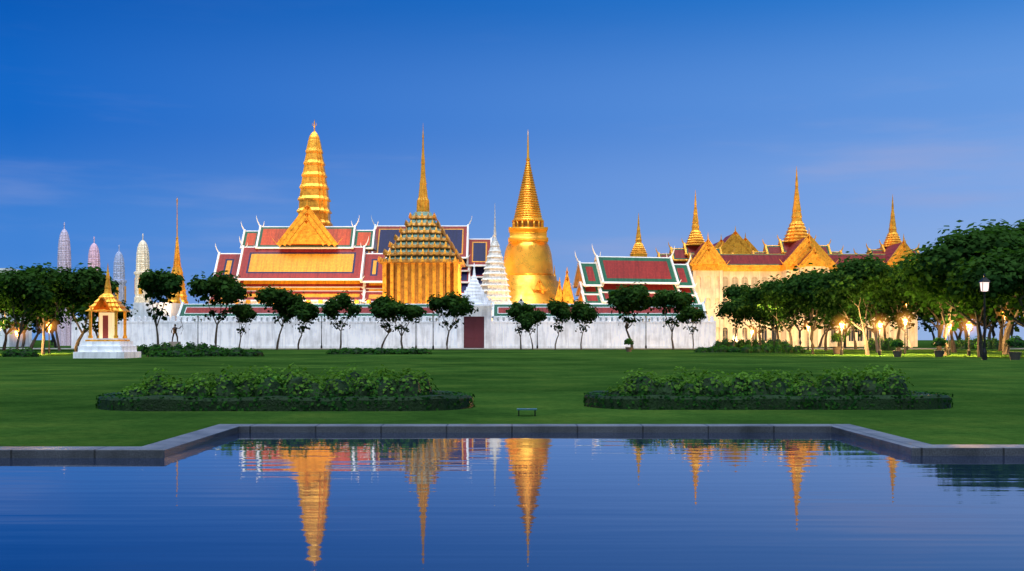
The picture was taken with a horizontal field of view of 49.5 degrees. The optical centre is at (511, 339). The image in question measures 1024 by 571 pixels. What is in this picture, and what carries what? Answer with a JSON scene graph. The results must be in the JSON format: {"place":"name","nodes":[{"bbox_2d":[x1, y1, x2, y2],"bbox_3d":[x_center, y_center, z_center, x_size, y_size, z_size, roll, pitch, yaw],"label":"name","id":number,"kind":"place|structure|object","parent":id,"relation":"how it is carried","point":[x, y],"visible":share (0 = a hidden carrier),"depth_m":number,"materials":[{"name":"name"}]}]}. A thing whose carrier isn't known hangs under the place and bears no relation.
{"place":"outdoors","nodes":[
{"label":"outdoors","id":0,"kind":"place"},
{"bbox_2d":[0,268,180,346],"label":"buildings","id":1,"kind":"structure","parent":0,"point":[170,308],"depth_m":229.24,"materials":[{"name":"white paint"}]},
{"bbox_2d":[71,316,715,347],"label":"palace wall","id":2,"kind":"structure","parent":0,"point":[372,333],"depth_m":200.00,"materials":[{"name":"white paint"}]},
{"bbox_2d":[176,296,707,320],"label":"gallery roof","id":3,"kind":"structure","parent":2,"relation":"on","point":[199,310],"depth_m":212.68,"materials":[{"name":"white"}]},
{"bbox_2d":[0,433,1023,570],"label":"water","id":4,"kind":"structure","parent":0,"point":[535,502],"depth_m":11.32,"materials":[{"name":"blue liquid"}]},
{"bbox_2d":[0,340,1023,445],"bbox_3d":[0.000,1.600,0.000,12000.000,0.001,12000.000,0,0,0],"label":"ground","id":5,"kind":"structure","parent":0,"point":[48,399],"depth_m":37.24,"materials":[{"name":"green plant"}]},
{"bbox_2d":[0,270,16,335],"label":"tree","id":6,"kind":"object","parent":5,"relation":"on","point":[4,322],"visible":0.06,"depth_m":117.69,"materials":[{"name":"green plant"}]},
{"bbox_2d":[0,308,25,349],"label":"tree","id":7,"kind":"object","parent":5,"relation":"on","point":[6,333],"visible":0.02,"depth_m":169.73,"materials":[{"name":"green plant"}]},
{"bbox_2d":[0,347,38,356],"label":"hedge","id":8,"kind":"object","parent":5,"relation":"on","point":[26,352],"visible":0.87,"depth_m":104.14,"materials":[{"name":"green plant"}]},
{"bbox_2d":[5,312,33,347],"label":"tree","id":9,"kind":"object","parent":5,"relation":"on","point":[24,338],"visible":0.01,"depth_m":220.94,"materials":[{"name":"green plant"}]},
{"bbox_2d":[0,264,55,348],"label":"tree","id":10,"kind":"object","parent":5,"relation":"on","point":[27,295],"visible":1,"depth_m":110.78,"materials":[{"name":"green plant"}]},
{"bbox_2d":[28,302,64,348],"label":"tree","id":11,"kind":"object","parent":5,"relation":"on","point":[37,326],"visible":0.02,"depth_m":165.57,"materials":[{"name":"green plant"}]},
{"bbox_2d":[47,322,51,352],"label":"park lamp","id":12,"kind":"object","parent":5,"relation":"on","point":[49,327],"visible":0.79,"depth_m":129.94,"materials":[{"name":"black metal"}]},
{"bbox_2d":[33,307,66,347],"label":"tree","id":13,"kind":"object","parent":5,"relation":"on","point":[54,340],"visible":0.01,"depth_m":229.53,"materials":[{"name":"green plant"}]},
{"bbox_2d":[7,262,93,354],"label":"tree","id":14,"kind":"object","parent":5,"relation":"on","point":[57,280],"visible":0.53,"depth_m":120.71,"materials":[{"name":"green plant"}]},
{"bbox_2d":[41,300,65,350],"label":"tree","id":15,"kind":"object","parent":5,"relation":"on","point":[61,316],"visible":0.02,"depth_m":160.20,"materials":[{"name":"green plant"}]},
{"bbox_2d":[56,222,72,345],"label":"prang tower","id":16,"kind":"structure","parent":5,"relation":"on","point":[63,259],"depth_m":298.60,"materials":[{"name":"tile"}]},
{"bbox_2d":[49,262,120,351],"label":"tree","id":17,"kind":"object","parent":5,"relation":"on","point":[89,290],"visible":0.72,"depth_m":123.60,"materials":[{"name":"green plant"}]},
{"bbox_2d":[88,237,100,269],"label":"prang tower","id":18,"kind":"structure","parent":5,"relation":"on","point":[94,256],"depth_m":299.00,"materials":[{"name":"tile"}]},
{"bbox_2d":[70,295,137,337],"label":"tree","id":19,"kind":"object","parent":5,"relation":"on","point":[95,327],"visible":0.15,"depth_m":149.28,"materials":[{"name":"green plant"}]},
{"bbox_2d":[73,266,140,357],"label":"shrine pavilion","id":20,"kind":"structure","parent":5,"relation":"on","point":[107,343],"depth_m":96.78,"materials":[{"name":"gold stone"}]},
{"bbox_2d":[112,245,126,305],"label":"prang tower","id":21,"kind":"structure","parent":5,"relation":"on","point":[119,268],"depth_m":298.93,"materials":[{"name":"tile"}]},
{"bbox_2d":[134,234,150,302],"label":"prang tower","id":22,"kind":"structure","parent":5,"relation":"on","point":[142,260],"depth_m":298.60,"materials":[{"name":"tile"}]},
{"bbox_2d":[137,267,184,344],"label":"small tree","id":23,"kind":"object","parent":5,"relation":"on","point":[157,284],"visible":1,"depth_m":175.98,"materials":[{"name":"green plant"}]},
{"bbox_2d":[145,349,201,356],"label":"hedge","id":24,"kind":"object","parent":5,"relation":"on","point":[174,353],"visible":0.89,"depth_m":104.10,"materials":[{"name":"green plant"}]},
{"bbox_2d":[169,320,182,346],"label":"bronze statue","id":25,"kind":"object","parent":5,"relation":"on","point":[174,329],"visible":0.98,"depth_m":121.87,"materials":[{"name":"brown"}]},
{"bbox_2d":[166,199,187,303],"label":"golden spire","id":26,"kind":"structure","parent":5,"relation":"on","point":[177,268],"depth_m":239.45,"materials":[{"name":"gold metal"}]},
{"bbox_2d":[136,341,219,354],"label":"hedge","id":27,"kind":"object","parent":5,"relation":"on","point":[165,346],"visible":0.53,"depth_m":119.84,"materials":[{"name":"green plant"}]},
{"bbox_2d":[185,270,251,346],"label":"small tree","id":28,"kind":"object","parent":5,"relation":"on","point":[227,289],"visible":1,"depth_m":173.41,"materials":[{"name":"green plant"}]},
{"bbox_2d":[197,347,263,356],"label":"hedge","id":29,"kind":"object","parent":5,"relation":"on","point":[233,352],"visible":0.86,"depth_m":106.43,"materials":[{"name":"green plant"}]},
{"bbox_2d":[229,303,256,347],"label":"small tree","id":30,"kind":"object","parent":5,"relation":"on","point":[245,313],"visible":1,"depth_m":174.34,"materials":[{"name":"green plant"}]},
{"bbox_2d":[254,284,305,349],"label":"small tree","id":31,"kind":"object","parent":5,"relation":"on","point":[281,299],"visible":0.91,"depth_m":178.39,"materials":[{"name":"green plant"}]},
{"bbox_2d":[95,363,474,410],"bbox_3d":[-5.348,1.190,26.453,8.942,1.278,3.270,0,0,0],"label":"hedge bed","id":32,"kind":"object","parent":5,"relation":"on","point":[294,391],"visible":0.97,"depth_m":25.62,"materials":[{"name":"green plant"}]},
{"bbox_2d":[208,215,389,303],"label":"temple hall","id":33,"kind":"structure","parent":5,"relation":"on","point":[318,273],"depth_m":257.55,"materials":[{"name":"orange"}]},
{"bbox_2d":[287,300,319,349],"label":"small tree","id":34,"kind":"object","parent":5,"relation":"on","point":[304,312],"visible":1,"depth_m":177.98,"materials":[{"name":"green plant"}]},
{"bbox_2d":[274,120,340,246],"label":"temple spire","id":35,"kind":"structure","parent":5,"relation":"on","point":[312,220],"depth_m":264.85,"materials":[{"name":"gold metal"}]},
{"bbox_2d":[317,315,325,348],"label":"wall lamp","id":36,"kind":"object","parent":5,"relation":"on","point":[321,329],"visible":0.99,"depth_m":188.93,"materials":[{"name":"black metal"}]},
{"bbox_2d":[320,290,362,349],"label":"small tree","id":37,"kind":"object","parent":5,"relation":"on","point":[332,308],"visible":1,"depth_m":175.26,"materials":[{"name":"green plant"}]},
{"bbox_2d":[325,347,431,353],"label":"hedge","id":38,"kind":"object","parent":5,"relation":"on","point":[358,350],"visible":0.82,"depth_m":122.72,"materials":[{"name":"green plant"}]},
{"bbox_2d":[368,292,403,348],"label":"small tree","id":39,"kind":"object","parent":5,"relation":"on","point":[380,302],"visible":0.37,"depth_m":179.61,"materials":[{"name":"green plant"}]},
{"bbox_2d":[377,301,426,347],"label":"small tree","id":40,"kind":"object","parent":5,"relation":"on","point":[410,312],"visible":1,"depth_m":173.77,"materials":[{"name":"green plant"}]},
{"bbox_2d":[377,131,465,303],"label":"mondop","id":41,"kind":"structure","parent":5,"relation":"on","point":[421,262],"depth_m":237.44,"materials":[{"name":"gold"}]},
{"bbox_2d":[366,216,493,296],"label":"temple building","id":42,"kind":"structure","parent":5,"relation":"on","point":[472,252],"depth_m":280.98,"materials":[{"name":"red"}]},
{"bbox_2d":[429,315,436,348],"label":"lamp post","id":43,"kind":"object","parent":5,"relation":"on","point":[433,331],"visible":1,"depth_m":183.95,"materials":[{"name":"black metal"}]},
{"bbox_2d":[426,291,478,349],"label":"small tree","id":44,"kind":"object","parent":5,"relation":"on","point":[454,305],"visible":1,"depth_m":175.21,"materials":[{"name":"green plant"}]},
{"bbox_2d":[457,263,492,347],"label":"palace gate","id":45,"kind":"structure","parent":5,"relation":"on","point":[474,331],"depth_m":199.40,"materials":[{"name":"white paint"}]},
{"bbox_2d":[480,213,511,320],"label":"stupa","id":46,"kind":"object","parent":5,"relation":"on","point":[494,285],"visible":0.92,"depth_m":230.02,"materials":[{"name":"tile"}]},
{"bbox_2d":[0,424,1023,457],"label":"pool kerb","id":47,"kind":"structure","parent":5,"relation":"on","point":[197,438],"depth_m":20.23,"materials":[{"name":"stone"}]},
{"bbox_2d":[0,348,1023,348],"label":"pavement wall","id":48,"kind":"structure","parent":5,"relation":"on","point":[516,348],"depth_m":189.32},
{"bbox_2d":[505,301,535,348],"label":"small tree","id":49,"kind":"object","parent":5,"relation":"on","point":[515,309],"visible":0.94,"depth_m":182.59,"materials":[{"name":"green plant"}]},
{"bbox_2d":[517,408,536,415],"bbox_3d":[0.312,1.522,23.300,0.420,0.155,0.220,0,0,0],"label":"bench","id":50,"kind":"object","parent":5,"relation":"on","point":[534,409],"visible":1,"depth_m":23.29,"materials":[{"name":"teal"}]},
{"bbox_2d":[503,136,558,303],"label":"golden chedi","id":51,"kind":"structure","parent":5,"relation":"on","point":[529,271],"depth_m":245.64,"materials":[{"name":"gold metal"}]},
{"bbox_2d":[516,308,546,349],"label":"small tree","id":52,"kind":"object","parent":5,"relation":"on","point":[527,320],"visible":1,"depth_m":180.97,"materials":[{"name":"green plant"}]},
{"bbox_2d":[546,297,572,349],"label":"small tree","id":53,"kind":"object","parent":5,"relation":"on","point":[561,311],"visible":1,"depth_m":174.14,"materials":[{"name":"green plant"}]},
{"bbox_2d":[555,269,573,303],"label":"spires","id":54,"kind":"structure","parent":5,"relation":"on","point":[565,294],"depth_m":235.50,"materials":[{"name":"gold metal"}]},
{"bbox_2d":[569,299,599,349],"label":"small tree","id":55,"kind":"object","parent":5,"relation":"on","point":[585,312],"visible":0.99,"depth_m":181.60,"materials":[{"name":"green plant"}]},
{"bbox_2d":[606,280,654,349],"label":"small tree","id":56,"kind":"object","parent":5,"relation":"on","point":[626,300],"visible":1,"depth_m":179.92,"materials":[{"name":"green plant"}]},
{"bbox_2d":[571,246,701,303],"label":"temple roof","id":57,"kind":"structure","parent":5,"relation":"on","point":[598,279],"depth_m":243.16,"materials":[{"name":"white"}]},
{"bbox_2d":[629,213,646,256],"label":"spire","id":58,"kind":"structure","parent":57,"relation":"on","point":[638,249],"depth_m":284.04,"materials":[{"name":"gold metal"}]},
{"bbox_2d":[650,289,695,349],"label":"small tree","id":59,"kind":"object","parent":5,"relation":"on","point":[663,299],"visible":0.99,"depth_m":182.67,"materials":[{"name":"green plant"}]},
{"bbox_2d":[675,304,707,349],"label":"small tree","id":60,"kind":"object","parent":5,"relation":"on","point":[696,314],"visible":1,"depth_m":179.90,"materials":[{"name":"green plant"}]},
{"bbox_2d":[693,345,745,351],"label":"hedge","id":61,"kind":"object","parent":5,"relation":"on","point":[723,348],"visible":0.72,"depth_m":140.77,"materials":[{"name":"green plant"}]},
{"bbox_2d":[722,283,751,345],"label":"small tree","id":62,"kind":"object","parent":5,"relation":"on","point":[732,290],"visible":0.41,"depth_m":181.83,"materials":[{"name":"green plant"}]},
{"bbox_2d":[713,338,788,347],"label":"hedge","id":63,"kind":"object","parent":5,"relation":"on","point":[739,344],"visible":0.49,"depth_m":184.05,"materials":[{"name":"green plant"}]},
{"bbox_2d":[711,292,798,344],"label":"tree","id":64,"kind":"object","parent":5,"relation":"on","point":[737,308],"visible":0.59,"depth_m":170.23,"materials":[{"name":"green plant"}]},
{"bbox_2d":[754,304,773,336],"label":"small tree","id":65,"kind":"object","parent":5,"relation":"on","point":[761,322],"visible":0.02,"depth_m":174.57,"materials":[{"name":"green plant"}]},
{"bbox_2d":[756,279,784,338],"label":"tree","id":66,"kind":"object","parent":5,"relation":"on","point":[775,328],"depth_m":189.99,"materials":[{"name":"green plant"}]},
{"bbox_2d":[740,343,805,352],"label":"hedge","id":67,"kind":"object","parent":5,"relation":"on","point":[770,348],"visible":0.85,"depth_m":136.69,"materials":[{"name":"green plant"}]},
{"bbox_2d":[740,275,807,345],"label":"tree","id":68,"kind":"object","parent":5,"relation":"on","point":[764,293],"visible":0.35,"depth_m":150.34,"materials":[{"name":"green plant"}]},
{"bbox_2d":[656,167,918,346],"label":"palace building","id":69,"kind":"structure","parent":5,"relation":"on","point":[714,270],"depth_m":258.00,"materials":[{"name":"gold paint"}]},
{"bbox_2d":[713,226,758,253],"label":"chakri roofs","id":70,"kind":"structure","parent":69,"relation":"attached to","point":[736,242],"depth_m":296.80,"materials":[{"name":"gold paint"}]},
{"bbox_2d":[780,308,815,345],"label":"tree","id":71,"kind":"object","parent":5,"relation":"on","point":[804,325],"visible":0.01,"depth_m":214.88,"materials":[{"name":"green plant"}]},
{"bbox_2d":[624,332,1023,359],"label":"topiary pots","id":72,"kind":"object","parent":5,"relation":"on","point":[1016,341],"visible":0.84,"depth_m":103.39,"materials":[{"name":"green plant"}]},
{"bbox_2d":[775,263,873,353],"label":"tree","id":73,"kind":"object","parent":5,"relation":"on","point":[796,288],"visible":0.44,"depth_m":126.47,"materials":[{"name":"green plant"}]},
{"bbox_2d":[813,314,838,350],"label":"tree","id":74,"kind":"object","parent":5,"relation":"on","point":[827,328],"depth_m":164.71,"materials":[{"name":"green plant"}]},
{"bbox_2d":[808,310,860,347],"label":"tree","id":75,"kind":"object","parent":5,"relation":"on","point":[820,342],"visible":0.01,"depth_m":199.65,"materials":[{"name":"green plant"}]},
{"bbox_2d":[839,321,843,354],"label":"park lamp","id":76,"kind":"object","parent":5,"relation":"on","point":[841,325],"visible":1,"depth_m":117.89,"materials":[{"name":"black metal"}]},
{"bbox_2d":[837,322,857,347],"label":"tree","id":77,"kind":"object","parent":5,"relation":"on","point":[844,345],"depth_m":224.91,"materials":[{"name":"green plant"}]},
{"bbox_2d":[795,267,903,346],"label":"tree","id":78,"kind":"object","parent":5,"relation":"on","point":[839,343],"depth_m":149.96,"materials":[{"name":"green plant"}]},
{"bbox_2d":[804,251,904,354],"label":"tree","id":79,"kind":"object","parent":5,"relation":"on","point":[843,287],"visible":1,"depth_m":118.66,"materials":[{"name":"green plant"}]},
{"bbox_2d":[844,304,881,348],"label":"tree","id":80,"kind":"object","parent":5,"relation":"on","point":[855,343],"depth_m":184.74,"materials":[{"name":"green plant"}]},
{"bbox_2d":[832,265,908,352],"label":"tree","id":81,"kind":"object","parent":5,"relation":"on","point":[886,295],"visible":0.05,"depth_m":141.60,"materials":[{"name":"green plant"}]},
{"bbox_2d":[877,321,881,355],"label":"park lamp","id":82,"kind":"object","parent":5,"relation":"on","point":[879,325],"visible":1,"depth_m":111.90,"materials":[{"name":"black metal"}]},
{"bbox_2d":[864,336,895,349],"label":"hedge","id":83,"kind":"object","parent":5,"relation":"on","point":[885,344],"visible":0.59,"depth_m":170.83,"materials":[{"name":"green plant"}]},
{"bbox_2d":[869,309,914,347],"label":"tree","id":84,"kind":"object","parent":5,"relation":"on","point":[909,342],"visible":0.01,"depth_m":229.82,"materials":[{"name":"green plant"}]},
{"bbox_2d":[870,305,916,338],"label":"tree","id":85,"kind":"object","parent":5,"relation":"on","point":[884,328],"depth_m":199.14,"materials":[{"name":"green plant"}]},
{"bbox_2d":[871,287,936,350],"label":"tree","id":86,"kind":"object","parent":5,"relation":"on","point":[893,303],"visible":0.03,"depth_m":158.52,"materials":[{"name":"green plant"}]},
{"bbox_2d":[902,317,907,353],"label":"park lamp","id":87,"kind":"object","parent":5,"relation":"on","point":[904,319],"visible":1,"depth_m":125.93,"materials":[{"name":"black metal"}]},
{"bbox_2d":[901,301,950,331],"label":"tree","id":88,"kind":"object","parent":5,"relation":"on","point":[927,319],"visible":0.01,"depth_m":188.14,"materials":[{"name":"green plant"}]},
{"bbox_2d":[918,313,937,343],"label":"tree","id":89,"kind":"object","parent":5,"relation":"on","point":[925,324],"visible":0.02,"depth_m":360.25,"materials":[{"name":"green plant"}]},
{"bbox_2d":[887,298,978,349],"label":"tree","id":90,"kind":"object","parent":5,"relation":"on","point":[940,329],"visible":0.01,"depth_m":160.19,"materials":[{"name":"green plant"}]},
{"bbox_2d":[891,254,976,352],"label":"tree","id":91,"kind":"object","parent":5,"relation":"on","point":[952,345],"visible":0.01,"depth_m":139.84,"materials":[{"name":"green plant"}]},
{"bbox_2d":[926,310,958,341],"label":"tree","id":92,"kind":"object","parent":5,"relation":"on","point":[956,335],"visible":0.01,"depth_m":300.01,"materials":[{"name":"green plant"}]},
{"bbox_2d":[947,324,951,354],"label":"park lamp","id":93,"kind":"object","parent":5,"relation":"on","point":[948,350],"visible":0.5,"depth_m":117.94,"materials":[{"name":"black metal"}]},
{"bbox_2d":[891,219,1023,356],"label":"tree","id":94,"kind":"object","parent":5,"relation":"on","point":[925,277],"visible":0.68,"depth_m":105.13,"materials":[{"name":"green plant"}]},
{"bbox_2d":[901,241,1016,355],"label":"tree","id":95,"kind":"object","parent":5,"relation":"on","point":[948,316],"visible":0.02,"depth_m":111.92,"materials":[{"name":"green plant"}]},
{"bbox_2d":[943,307,981,340],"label":"tree","id":96,"kind":"object","parent":5,"relation":"on","point":[965,330],"depth_m":239.76,"materials":[{"name":"green plant"}]},
{"bbox_2d":[938,306,990,338],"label":"tree","id":97,"kind":"object","parent":5,"relation":"on","point":[961,330],"depth_m":328.95,"materials":[{"name":"green plant"}]},
{"bbox_2d":[966,322,971,355],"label":"park lamp","id":98,"kind":"object","parent":5,"relation":"on","point":[968,325],"visible":0.98,"depth_m":109.91,"materials":[{"name":"black metal"}]},
{"bbox_2d":[955,336,998,349],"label":"hedge","id":99,"kind":"object","parent":5,"relation":"on","point":[962,344],"visible":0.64,"depth_m":183.94,"materials":[{"name":"green plant"}]},
{"bbox_2d":[962,302,1001,338],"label":"tree","id":100,"kind":"object","parent":5,"relation":"on","point":[990,323],"depth_m":190.27,"materials":[{"name":"green plant"}]},
{"bbox_2d":[941,238,1023,325],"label":"tree","id":101,"kind":"object","parent":5,"relation":"on","point":[1004,274],"visible":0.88,"depth_m":98.87,"materials":[{"name":"green plant"}]},
{"bbox_2d":[965,314,999,339],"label":"tree","id":102,"kind":"object","parent":5,"relation":"on","point":[993,333],"depth_m":349.65,"materials":[{"name":"green plant"}]},
{"bbox_2d":[978,273,990,359],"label":"lamp post","id":103,"kind":"object","parent":5,"relation":"on","point":[984,281],"visible":0.99,"depth_m":87.92,"materials":[{"name":"black metal"}]},
{"bbox_2d":[948,218,1023,353],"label":"tree","id":104,"kind":"object","parent":5,"relation":"on","point":[1006,349],"visible":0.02,"depth_m":121.44,"materials":[{"name":"green plant"}]},
{"bbox_2d":[973,304,1003,341],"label":"tree","id":105,"kind":"object","parent":5,"relation":"on","point":[989,332],"visible":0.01,"depth_m":279.59,"materials":[{"name":"green plant"}]},
{"bbox_2d":[983,296,1022,350],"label":"tree","id":106,"kind":"object","parent":5,"relation":"on","point":[1016,328],"visible":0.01,"depth_m":163.40,"materials":[{"name":"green plant"}]},
{"bbox_2d":[1001,307,1023,346],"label":"tree","id":107,"kind":"object","parent":5,"relation":"on","point":[1012,330],"visible":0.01,"depth_m":234.76,"materials":[{"name":"green plant"}]},
{"label":"hedge bed soil","id":108,"kind":"structure","parent":5,"relation":"on","visible":0},
{"bbox_2d":[583,364,953,409],"bbox_3d":[6.150,1.207,26.850,8.850,1.236,3.075,0,0,0],"label":"hedge bed","id":109,"kind":"object","parent":108,"relation":"on","point":[846,391],"visible":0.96,"depth_m":26.01,"materials":[{"name":"green plant"}]},
{"bbox_2d":[0,0,1023,339],"label":"sky","id":110,"kind":"structure","parent":0,"point":[113,113],"materials":[{"name":"blue"}]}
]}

